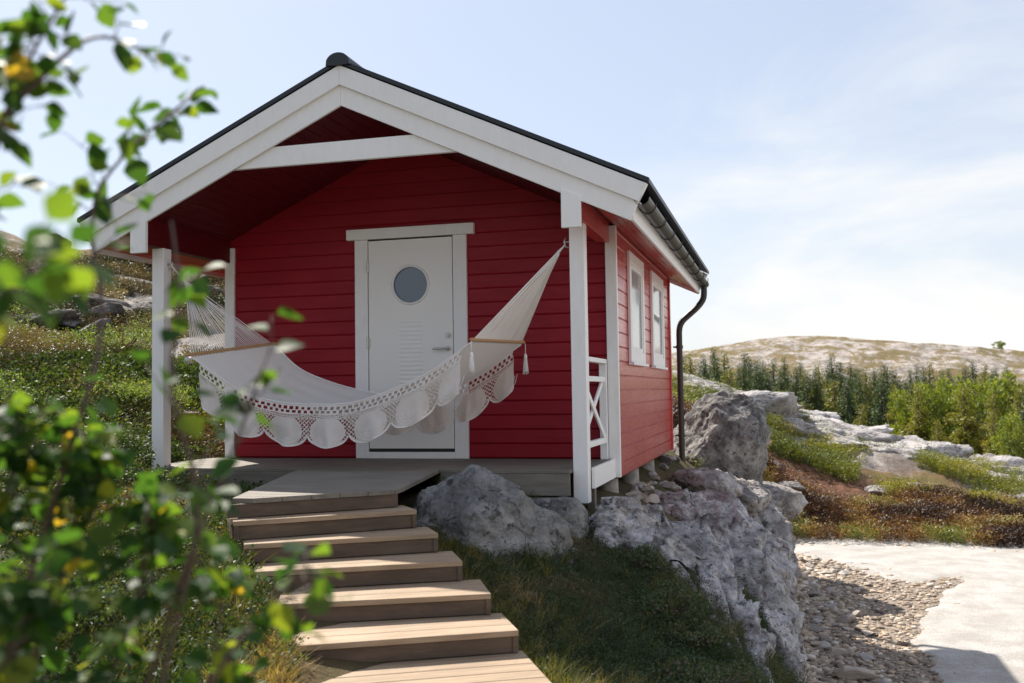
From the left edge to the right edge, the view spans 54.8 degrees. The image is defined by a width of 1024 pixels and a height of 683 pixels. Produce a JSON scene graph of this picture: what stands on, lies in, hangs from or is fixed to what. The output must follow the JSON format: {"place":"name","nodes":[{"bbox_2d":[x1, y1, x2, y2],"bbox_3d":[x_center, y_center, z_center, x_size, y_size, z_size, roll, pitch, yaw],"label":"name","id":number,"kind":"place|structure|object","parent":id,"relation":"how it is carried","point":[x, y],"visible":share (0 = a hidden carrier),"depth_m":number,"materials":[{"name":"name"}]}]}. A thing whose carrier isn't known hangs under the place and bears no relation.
{"place":"outdoors","nodes":[
{"label":"outdoors","id":0,"kind":"place"},
{"bbox_2d":[0,230,1023,682],"bbox_3d":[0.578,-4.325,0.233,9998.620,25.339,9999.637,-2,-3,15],"label":"ground","id":1,"kind":"structure","parent":0,"point":[858,354],"depth_m":22.10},
{"bbox_2d":[2,302,36,331],"bbox_3d":[-6.937,-0.278,12.166,1.997,0.638,1.837,-2,-3,28],"label":"shrub","id":2,"kind":"object","parent":1,"relation":"on","point":[23,325],"visible":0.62,"depth_m":12.37,"materials":[{"name":"green plant"}]},
{"bbox_2d":[0,368,45,402],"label":"shrub","id":3,"kind":"object","parent":1,"relation":"on","point":[11,390],"visible":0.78,"depth_m":9.45,"materials":[{"name":"green plant"}]},
{"bbox_2d":[0,471,61,518],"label":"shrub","id":4,"kind":"object","parent":1,"relation":"on","point":[20,494],"visible":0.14,"depth_m":5.84,"materials":[{"name":"green plant"}]},
{"bbox_2d":[18,309,80,327],"bbox_3d":[-9.725,-0.375,20.333,1.627,0.383,0.964,-19,-6,-21],"label":"rock","id":5,"kind":"object","parent":1,"relation":"on","point":[68,314],"visible":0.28,"depth_m":20.25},
{"bbox_2d":[0,562,136,631],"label":"shrub","id":6,"kind":"object","parent":1,"relation":"on","point":[69,585],"visible":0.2,"depth_m":4.68,"materials":[{"name":"green plant"}]},
{"bbox_2d":[56,317,84,328],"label":"rock","id":7,"kind":"object","parent":1,"relation":"on","point":[72,324],"visible":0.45,"depth_m":20.40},
{"bbox_2d":[31,438,141,485],"bbox_3d":[-2.970,0.889,6.986,0.776,0.470,0.654,-2,-3,15],"label":"shrub","id":8,"kind":"object","parent":1,"relation":"on","point":[127,474],"visible":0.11,"depth_m":6.94,"materials":[{"name":"green plant"}]},
{"bbox_2d":[77,318,112,336],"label":"rock","id":9,"kind":"object","parent":1,"relation":"on","point":[107,320],"visible":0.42,"depth_m":20.41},
{"bbox_2d":[69,294,131,307],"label":"rock","id":10,"kind":"object","parent":1,"relation":"on","point":[92,298],"visible":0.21,"depth_m":22.17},
{"bbox_2d":[83,302,125,317],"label":"rock","id":11,"kind":"object","parent":1,"relation":"on","point":[112,307],"visible":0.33,"depth_m":21.22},
{"bbox_2d":[55,412,157,468],"bbox_3d":[-3.489,0.885,8.280,0.776,0.598,0.903,-4,-4,42],"label":"shrub","id":12,"kind":"object","parent":1,"relation":"on","point":[124,443],"visible":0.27,"depth_m":8.31,"materials":[{"name":"green plant"}]},
{"bbox_2d":[42,309,171,353],"bbox_3d":[-5.151,-0.060,12.713,1.608,0.709,1.359,-1,-3,-7],"label":"shrub","id":13,"kind":"object","parent":1,"relation":"on","point":[114,341],"visible":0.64,"depth_m":12.66,"materials":[{"name":"green plant"}]},
{"bbox_2d":[0,343,224,464],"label":"heath cover","id":14,"kind":"object","parent":1,"relation":"on","point":[192,371],"visible":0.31,"depth_m":10.92,"materials":[{"name":"green plant"}]},
{"bbox_2d":[0,246,224,457],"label":"hillside heath","id":15,"kind":"object","parent":1,"relation":"on","point":[27,338],"visible":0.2,"depth_m":19.76,"materials":[{"name":"plant"}]},
{"bbox_2d":[130,295,151,303],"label":"rock","id":16,"kind":"object","parent":1,"relation":"on","point":[144,299],"visible":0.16,"depth_m":25.23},
{"bbox_2d":[94,376,197,412],"bbox_3d":[-4.050,0.620,10.820,1.109,0.510,1.209,-1,-3,-6],"label":"shrub","id":17,"kind":"object","parent":1,"relation":"on","point":[123,384],"visible":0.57,"depth_m":10.61,"materials":[{"name":"green plant"}]},
{"bbox_2d":[0,438,308,682],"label":"heather cover","id":18,"kind":"object","parent":1,"relation":"on","point":[196,639],"visible":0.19,"depth_m":4.95,"materials":[{"name":"plant"}]},
{"bbox_2d":[0,346,309,682],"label":"bilberry cover","id":19,"kind":"object","parent":1,"relation":"on","point":[161,477],"visible":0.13,"depth_m":5.46,"materials":[{"name":"green plant"}]},
{"bbox_2d":[0,0,352,682],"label":"birch sapling","id":20,"kind":"object","parent":1,"relation":"on","point":[37,601],"visible":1,"depth_m":1.36,"materials":[{"name":"green plant"}]},
{"bbox_2d":[2,452,494,681],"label":"grass","id":21,"kind":"structure","parent":1,"relation":"on","point":[165,614],"depth_m":4.99,"materials":[{"name":"plant"}]},
{"bbox_2d":[227,469,550,682],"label":"wooden steps","id":22,"kind":"structure","parent":1,"relation":"on","point":[447,628],"depth_m":5.58,"materials":[{"name":"brown wood"}]},
{"bbox_2d":[77,52,708,509],"bbox_3d":[-0.585,-0.062,11.178,5.147,4.424,6.340,-2,-3,15],"label":"red cabin","id":23,"kind":"object","parent":1,"relation":"on","point":[377,232],"visible":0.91,"depth_m":9.31,"materials":[{"name":"paint"}]},
{"bbox_2d":[171,242,565,448],"bbox_3d":[-1.327,0.062,8.463,3.678,1.643,1.120,-2,-3,15],"label":"hammock","id":24,"kind":"object","parent":23,"relation":"hanging from","point":[369,416],"visible":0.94,"depth_m":8.23,"materials":[{"name":"fabric"}]},
{"bbox_2d":[366,237,454,451],"bbox_3d":[-0.992,0.030,9.507,0.883,2.049,0.080,-2,-3,15],"label":"door","id":25,"kind":"structure","parent":23,"relation":"in","point":[411,334],"depth_m":9.54,"materials":[{"name":"white paint"}]},
{"bbox_2d":[627,250,648,366],"bbox_3d":[1.299,-0.312,10.226,0.071,1.130,1.100,-2,-3,15],"label":"window","id":26,"kind":"structure","parent":23,"relation":"in","point":[635,267],"depth_m":10.21,"materials":[{"name":"white paint"}]},
{"bbox_2d":[649,270,667,369],"bbox_3d":[1.767,-0.232,11.931,0.071,1.130,1.200,-2,-3,15],"label":"window","id":27,"kind":"structure","parent":23,"relation":"in","point":[656,283],"depth_m":11.91,"materials":[{"name":"white paint"}]},
{"bbox_2d":[170,495,810,682],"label":"grass","id":28,"kind":"structure","parent":1,"relation":"on","point":[290,660],"depth_m":5.19,"materials":[{"name":"plant"}]},
{"bbox_2d":[413,464,577,566],"bbox_3d":[-0.096,1.595,6.921,1.386,1.474,0.915,-1,-3,3],"label":"boulder","id":29,"kind":"object","parent":1,"relation":"on","point":[478,503],"visible":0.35,"depth_m":6.67,"materials":[{"name":"stone"}]},
{"bbox_2d":[407,470,588,576],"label":"grass","id":30,"kind":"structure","parent":1,"relation":"on","point":[538,560],"depth_m":6.52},
{"bbox_2d":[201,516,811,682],"bbox_3d":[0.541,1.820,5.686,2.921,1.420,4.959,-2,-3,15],"label":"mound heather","id":31,"kind":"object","parent":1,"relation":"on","point":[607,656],"visible":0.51,"depth_m":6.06,"materials":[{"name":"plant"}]},
{"bbox_2d":[532,497,552,507],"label":"boulder","id":32,"kind":"object","parent":1,"relation":"on","point":[539,501],"visible":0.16,"depth_m":7.48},
{"bbox_2d":[546,496,588,542],"bbox_3d":[0.389,1.362,7.343,0.374,0.425,0.326,10,0,16],"label":"boulder","id":33,"kind":"object","parent":1,"relation":"on","point":[575,515],"visible":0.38,"depth_m":7.20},
{"bbox_2d":[605,543,669,572],"bbox_3d":[0.865,1.538,6.938,0.408,0.257,0.501,-1,-3,-5],"label":"shrub","id":34,"kind":"object","parent":1,"relation":"on","point":[646,557],"visible":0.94,"depth_m":6.86,"materials":[{"name":"green plant"}]},
{"bbox_2d":[622,576,710,621],"bbox_3d":[0.946,1.683,6.379,0.516,0.330,0.587,0,-3,-23],"label":"shrub","id":35,"kind":"object","parent":1,"relation":"on","point":[678,607],"visible":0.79,"depth_m":6.26,"materials":[{"name":"green plant"}]},
{"bbox_2d":[588,495,776,682],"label":"rock outcrop","id":36,"kind":"object","parent":1,"relation":"on","point":[632,521],"visible":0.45,"depth_m":7.23,"materials":[{"name":"stone"}]},
{"bbox_2d":[683,348,700,375],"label":"young pine","id":37,"kind":"object","parent":1,"relation":"on","point":[688,369],"visible":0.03,"depth_m":51.12,"materials":[{"name":"green plant"}]},
{"bbox_2d":[658,616,728,651],"bbox_3d":[1.094,1.820,6.021,0.447,0.230,0.456,-2,-3,15],"label":"shrub","id":38,"kind":"object","parent":1,"relation":"on","point":[710,632],"visible":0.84,"depth_m":5.96,"materials":[{"name":"green plant"}]},
{"bbox_2d":[672,370,715,390],"bbox_3d":[4.380,1.265,28.320,3.275,0.998,1.880,5,-4,36],"label":"rock slab","id":39,"kind":"object","parent":1,"relation":"on","point":[697,379],"visible":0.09,"depth_m":27.62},
{"bbox_2d":[670,467,743,496],"bbox_3d":[2.331,1.686,11.628,0.838,0.423,0.896,1,-4,-37],"label":"boulder","id":40,"kind":"object","parent":1,"relation":"on","point":[697,479],"visible":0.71,"depth_m":11.31,"materials":[{"name":"stone"}]},
{"bbox_2d":[647,654,771,682],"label":"shrub","id":41,"kind":"object","parent":1,"relation":"on","point":[708,677],"visible":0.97,"depth_m":5.24,"materials":[{"name":"green plant"}]},
{"bbox_2d":[709,355,724,382],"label":"spruce tree","id":42,"kind":"object","parent":1,"relation":"on","point":[715,374],"visible":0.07,"depth_m":55.77,"materials":[{"name":"green plant"}]},
{"bbox_2d":[671,389,770,484],"bbox_3d":[3.018,1.605,14.278,1.414,1.827,1.467,25,-3,0],"label":"boulder","id":43,"kind":"object","parent":1,"relation":"on","point":[728,431],"visible":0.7,"depth_m":13.77,"materials":[{"name":"stone"}]},
{"bbox_2d":[712,349,739,388],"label":"young pine","id":44,"kind":"object","parent":1,"relation":"on","point":[728,364],"visible":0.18,"depth_m":92.25,"materials":[{"name":"green plant"}]},
{"bbox_2d":[653,488,807,682],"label":"rock outcrop","id":45,"kind":"object","parent":1,"relation":"on","point":[763,559],"visible":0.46,"depth_m":8.30,"materials":[{"name":"stone"}]},
{"bbox_2d":[721,367,739,388],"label":"young pine","id":46,"kind":"object","parent":1,"relation":"on","point":[728,379],"visible":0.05,"depth_m":54.65,"materials":[{"name":"green plant"}]},
{"bbox_2d":[728,360,760,390],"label":"spruce tree","id":47,"kind":"object","parent":1,"relation":"on","point":[745,384],"visible":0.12,"depth_m":56.41,"materials":[{"name":"green plant"}]},
{"bbox_2d":[736,356,756,390],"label":"spruce tree","id":48,"kind":"object","parent":1,"relation":"on","point":[749,373],"visible":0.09,"depth_m":76.22,"materials":[{"name":"green plant"}]},
{"bbox_2d":[733,351,761,389],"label":"spruce tree","id":49,"kind":"object","parent":1,"relation":"on","point":[744,361],"visible":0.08,"depth_m":101.57,"materials":[{"name":"green plant"}]},
{"bbox_2d":[717,469,801,601],"bbox_3d":[2.800,2.555,12.187,1.470,1.891,1.914,-2,-3,15],"label":"rock outcrop","id":50,"kind":"object","parent":1,"relation":"on","point":[772,519],"visible":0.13,"depth_m":12.07,"materials":[{"name":"stone"}]},
{"bbox_2d":[735,478,770,512],"bbox_3d":[2.849,1.905,12.217,0.701,0.434,0.702,-2,-9,25],"label":"boulder","id":51,"kind":"object","parent":50,"relation":"on","point":[753,497],"visible":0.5,"depth_m":11.97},
{"bbox_2d":[749,366,773,390],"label":"spruce tree","id":52,"kind":"object","parent":1,"relation":"on","point":[758,383],"visible":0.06,"depth_m":58.14,"materials":[{"name":"green plant"}]},
{"bbox_2d":[733,390,798,417],"bbox_3d":[5.753,1.892,26.002,4.350,1.151,2.584,-6,-5,-5],"label":"rock slab","id":53,"kind":"object","parent":1,"relation":"on","point":[783,403],"visible":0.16,"depth_m":24.99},
{"bbox_2d":[761,355,783,390],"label":"spruce tree","id":54,"kind":"object","parent":1,"relation":"on","point":[772,374],"visible":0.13,"depth_m":98.90,"materials":[{"name":"green plant"}]},
{"bbox_2d":[771,368,790,391],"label":"spruce tree","id":55,"kind":"object","parent":1,"relation":"on","point":[782,385],"visible":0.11,"depth_m":59.78,"materials":[{"name":"green plant"}]},
{"bbox_2d":[772,355,795,391],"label":"spruce tree","id":56,"kind":"object","parent":1,"relation":"on","point":[784,368],"visible":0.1,"depth_m":94.16,"materials":[{"name":"green plant"}]},
{"bbox_2d":[761,481,808,520],"bbox_3d":[3.542,2.406,14.614,1.054,0.741,1.616,9,-9,-41],"label":"boulder","id":57,"kind":"object","parent":1,"relation":"on","point":[791,503],"visible":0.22,"depth_m":14.04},
{"bbox_2d":[777,481,805,491],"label":"rock","id":58,"kind":"object","parent":1,"relation":"on","point":[797,486],"visible":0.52,"depth_m":19.01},
{"bbox_2d":[769,415,826,436],"bbox_3d":[6.484,2.218,25.733,3.343,0.948,1.965,5,-1,1],"label":"rock slab","id":59,"kind":"object","parent":1,"relation":"on","point":[805,427],"visible":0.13,"depth_m":25.26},
{"bbox_2d":[785,364,811,406],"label":"spruce tree","id":60,"kind":"object","parent":1,"relation":"on","point":[793,386],"visible":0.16,"depth_m":87.66,"materials":[{"name":"green plant"}]},
{"bbox_2d":[795,372,823,409],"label":"spruce tree","id":61,"kind":"object","parent":1,"relation":"on","point":[806,391],"visible":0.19,"depth_m":59.27,"materials":[{"name":"green plant"}]},
{"bbox_2d":[798,411,823,422],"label":"rock slab","id":62,"kind":"object","parent":1,"relation":"on","point":[814,419],"visible":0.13,"depth_m":26.85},
{"bbox_2d":[805,368,832,411],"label":"spruce tree","id":63,"kind":"object","parent":1,"relation":"on","point":[820,406],"visible":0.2,"depth_m":59.11,"materials":[{"name":"green plant"}]},
{"bbox_2d":[809,363,831,411],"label":"spruce tree","id":64,"kind":"object","parent":1,"relation":"on","point":[824,383],"visible":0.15,"depth_m":76.42,"materials":[{"name":"green plant"}]},
{"bbox_2d":[809,352,854,413],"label":"spruce tree","id":65,"kind":"object","parent":1,"relation":"on","point":[831,375],"visible":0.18,"depth_m":81.19,"materials":[{"name":"green plant"}]},
{"bbox_2d":[801,437,867,448],"bbox_3d":[7.447,2.742,25.239,3.154,0.607,2.343,-5,-9,21],"label":"rock slab","id":66,"kind":"object","parent":1,"relation":"on","point":[850,442],"visible":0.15,"depth_m":24.20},
{"bbox_2d":[810,416,862,441],"bbox_3d":[7.742,2.545,26.938,3.707,0.948,2.754,3,4,36],"label":"rock slab","id":67,"kind":"object","parent":1,"relation":"on","point":[840,425],"visible":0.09,"depth_m":26.26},
{"bbox_2d":[800,409,840,419],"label":"rock slab","id":68,"kind":"object","parent":67,"relation":"on","point":[834,415],"visible":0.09,"depth_m":28.53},
{"bbox_2d":[827,647,848,654],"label":"stone","id":69,"kind":"object","parent":1,"relation":"on","point":[836,650],"visible":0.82,"depth_m":10.07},
{"bbox_2d":[823,380,856,420],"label":"young pine","id":70,"kind":"object","parent":1,"relation":"on","point":[834,402],"visible":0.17,"depth_m":60.69,"materials":[{"name":"green plant"}]},
{"bbox_2d":[836,614,855,623],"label":"stone","id":71,"kind":"object","parent":1,"relation":"on","point":[847,618],"visible":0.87,"depth_m":11.46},
{"bbox_2d":[672,369,1023,508],"bbox_3d":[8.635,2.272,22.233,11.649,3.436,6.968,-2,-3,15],"label":"green heather","id":72,"kind":"object","parent":1,"relation":"on","point":[818,456],"visible":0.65,"depth_m":22.71,"materials":[{"name":"plant"}]},
{"bbox_2d":[673,394,1023,547],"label":"dry heather","id":73,"kind":"object","parent":1,"relation":"on","point":[981,522],"visible":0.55,"depth_m":18.26,"materials":[{"name":"plant"}]},
{"bbox_2d":[829,376,867,424],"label":"spruce tree","id":74,"kind":"object","parent":1,"relation":"on","point":[848,402],"visible":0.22,"depth_m":56.64,"materials":[{"name":"green plant"}]},
{"bbox_2d":[832,666,877,680],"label":"stone","id":75,"kind":"object","parent":1,"relation":"on","point":[851,673],"visible":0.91,"depth_m":9.19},
{"bbox_2d":[852,403,870,426],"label":"young pine","id":76,"kind":"object","parent":1,"relation":"on","point":[861,414],"visible":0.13,"depth_m":47.02,"materials":[{"name":"green plant"}]},
{"bbox_2d":[839,374,889,426],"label":"spruce tree","id":77,"kind":"object","parent":1,"relation":"on","point":[860,400],"visible":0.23,"depth_m":58.34,"materials":[{"name":"green plant"}]},
{"bbox_2d":[843,365,886,423],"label":"spruce tree","id":78,"kind":"object","parent":1,"relation":"on","point":[857,372],"visible":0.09,"depth_m":78.08,"materials":[{"name":"green plant"}]},
{"bbox_2d":[853,367,880,422],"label":"young pine","id":79,"kind":"object","parent":1,"relation":"on","point":[868,383],"visible":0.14,"depth_m":76.68,"materials":[{"name":"green plant"}]},
{"bbox_2d":[860,425,893,433],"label":"rock slab","id":80,"kind":"object","parent":1,"relation":"on","point":[884,429],"visible":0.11,"depth_m":28.32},
{"bbox_2d":[853,428,903,441],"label":"rock slab","id":81,"kind":"object","parent":1,"relation":"on","point":[869,435],"visible":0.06,"depth_m":25.87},
{"bbox_2d":[864,485,892,496],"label":"rock","id":82,"kind":"object","parent":1,"relation":"on","point":[871,489],"visible":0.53,"depth_m":20.32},
{"bbox_2d":[864,375,905,434],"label":"spruce tree","id":83,"kind":"object","parent":1,"relation":"on","point":[882,412],"visible":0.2,"depth_m":59.72,"materials":[{"name":"green plant"}]},
{"bbox_2d":[876,369,910,411],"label":"spruce tree","id":84,"kind":"object","parent":1,"relation":"on","point":[892,377],"visible":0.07,"depth_m":86.91,"materials":[{"name":"green plant"}]},
{"bbox_2d":[882,383,906,435],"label":"young pine","id":85,"kind":"object","parent":1,"relation":"on","point":[890,416],"visible":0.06,"depth_m":57.60,"materials":[{"name":"green plant"}]},
{"bbox_2d":[862,435,928,449],"bbox_3d":[8.952,3.027,26.559,4.446,0.869,2.552,-11,-3,37],"label":"rock slab","id":86,"kind":"object","parent":1,"relation":"on","point":[912,441],"visible":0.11,"depth_m":25.53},
{"bbox_2d":[882,383,929,435],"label":"leafy tree","id":87,"kind":"object","parent":1,"relation":"on","point":[900,408],"visible":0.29,"depth_m":53.51,"materials":[{"name":"green plant"}]},
{"bbox_2d":[872,447,940,461],"bbox_3d":[9.391,2.965,24.460,2.554,0.719,1.519,0,-3,-13],"label":"rock slab","id":88,"kind":"object","parent":1,"relation":"on","point":[901,451],"visible":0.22,"depth_m":24.22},
{"bbox_2d":[906,364,921,399],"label":"spruce tree","id":89,"kind":"object","parent":1,"relation":"on","point":[914,379],"visible":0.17,"depth_m":87.59,"materials":[{"name":"green plant"}]},
{"bbox_2d":[893,385,944,440],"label":"young pine","id":90,"kind":"object","parent":1,"relation":"on","point":[919,416],"visible":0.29,"depth_m":49.72,"materials":[{"name":"green plant"}]},
{"bbox_2d":[924,359,939,393],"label":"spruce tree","id":91,"kind":"object","parent":1,"relation":"on","point":[929,374],"visible":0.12,"depth_m":79.00,"materials":[{"name":"green plant"}]},
{"bbox_2d":[908,375,962,443],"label":"leafy tree","id":92,"kind":"object","parent":1,"relation":"on","point":[937,399],"visible":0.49,"depth_m":50.92,"materials":[{"name":"green plant"}]},
{"bbox_2d":[928,418,946,441],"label":"young pine","id":93,"kind":"object","parent":1,"relation":"on","point":[938,435],"visible":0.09,"depth_m":43.03,"materials":[{"name":"green plant"}]},
{"bbox_2d":[926,441,973,457],"bbox_3d":[10.440,3.196,26.457,4.435,1.143,2.635,-3,-1,-19],"label":"rock slab","id":94,"kind":"object","parent":1,"relation":"on","point":[959,451],"visible":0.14,"depth_m":25.57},
{"bbox_2d":[924,375,983,445],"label":"leafy tree","id":95,"kind":"object","parent":1,"relation":"on","point":[950,390],"visible":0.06,"depth_m":54.80,"materials":[{"name":"green plant"}]},
{"bbox_2d":[940,380,991,455],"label":"young pine","id":96,"kind":"object","parent":1,"relation":"on","point":[969,426],"visible":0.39,"depth_m":47.05,"materials":[{"name":"green plant"}]},
{"bbox_2d":[961,359,979,387],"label":"spruce tree","id":97,"kind":"object","parent":1,"relation":"on","point":[972,374],"visible":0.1,"depth_m":95.71,"materials":[{"name":"green plant"}]},
{"bbox_2d":[944,374,1009,448],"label":"leafy tree","id":98,"kind":"object","parent":1,"relation":"on","point":[994,389],"visible":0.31,"depth_m":51.85,"materials":[{"name":"green plant"}]},
{"bbox_2d":[975,362,990,418],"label":"young pine","id":99,"kind":"object","parent":1,"relation":"on","point":[984,373],"visible":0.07,"depth_m":89.14,"materials":[{"name":"green plant"}]},
{"bbox_2d":[974,392,1008,454],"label":"young pine","id":100,"kind":"object","parent":1,"relation":"on","point":[987,418],"visible":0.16,"depth_m":48.47,"materials":[{"name":"green plant"}]},
{"bbox_2d":[980,409,1008,454],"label":"young pine","id":101,"kind":"object","parent":1,"relation":"on","point":[988,443],"visible":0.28,"depth_m":41.23,"materials":[{"name":"green plant"}]},
{"bbox_2d":[970,453,1023,466],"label":"rock slab","id":102,"kind":"object","parent":1,"relation":"on","point":[1015,461],"visible":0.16,"depth_m":28.25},
{"bbox_2d":[973,368,1023,446],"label":"leafy tree","id":103,"kind":"object","parent":1,"relation":"on","point":[1008,375],"visible":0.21,"depth_m":53.22,"materials":[{"name":"green plant"}]},
{"bbox_2d":[989,412,1023,457],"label":"leafy tree","id":104,"kind":"object","parent":1,"relation":"on","point":[1016,430],"visible":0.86,"depth_m":39.81,"materials":[{"name":"green plant"}]},
{"bbox_2d":[1003,381,1023,451],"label":"young pine","id":105,"kind":"object","parent":1,"relation":"on","point":[1018,407],"visible":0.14,"depth_m":46.19,"materials":[{"name":"green plant"}]},
{"bbox_2d":[1006,381,1023,458],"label":"spruce tree","id":106,"kind":"object","parent":1,"relation":"on","point":[1022,419],"visible":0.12,"depth_m":44.25,"materials":[{"name":"green plant"}]},
{"bbox_2d":[0,0,1023,352],"label":"sky","id":107,"kind":"structure","parent":0,"point":[835,168],"materials":[{"name":"blue"}]},
{"bbox_2d":[793,510,995,682],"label":"loose gravel","id":108,"kind":"structure","parent":0,"point":[818,660],"depth_m":11.63,"materials":[{"name":"gravel"}]},
{"bbox_2d":[794,524,1023,682],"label":"gravel road","id":109,"kind":"structure","parent":0,"point":[976,635],"depth_m":12.75,"materials":[{"name":"gravel"}]},
{"bbox_2d":[793,511,1016,550],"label":"loose gravel","id":110,"kind":"structure","parent":109,"relation":"on","point":[843,544],"depth_m":17.33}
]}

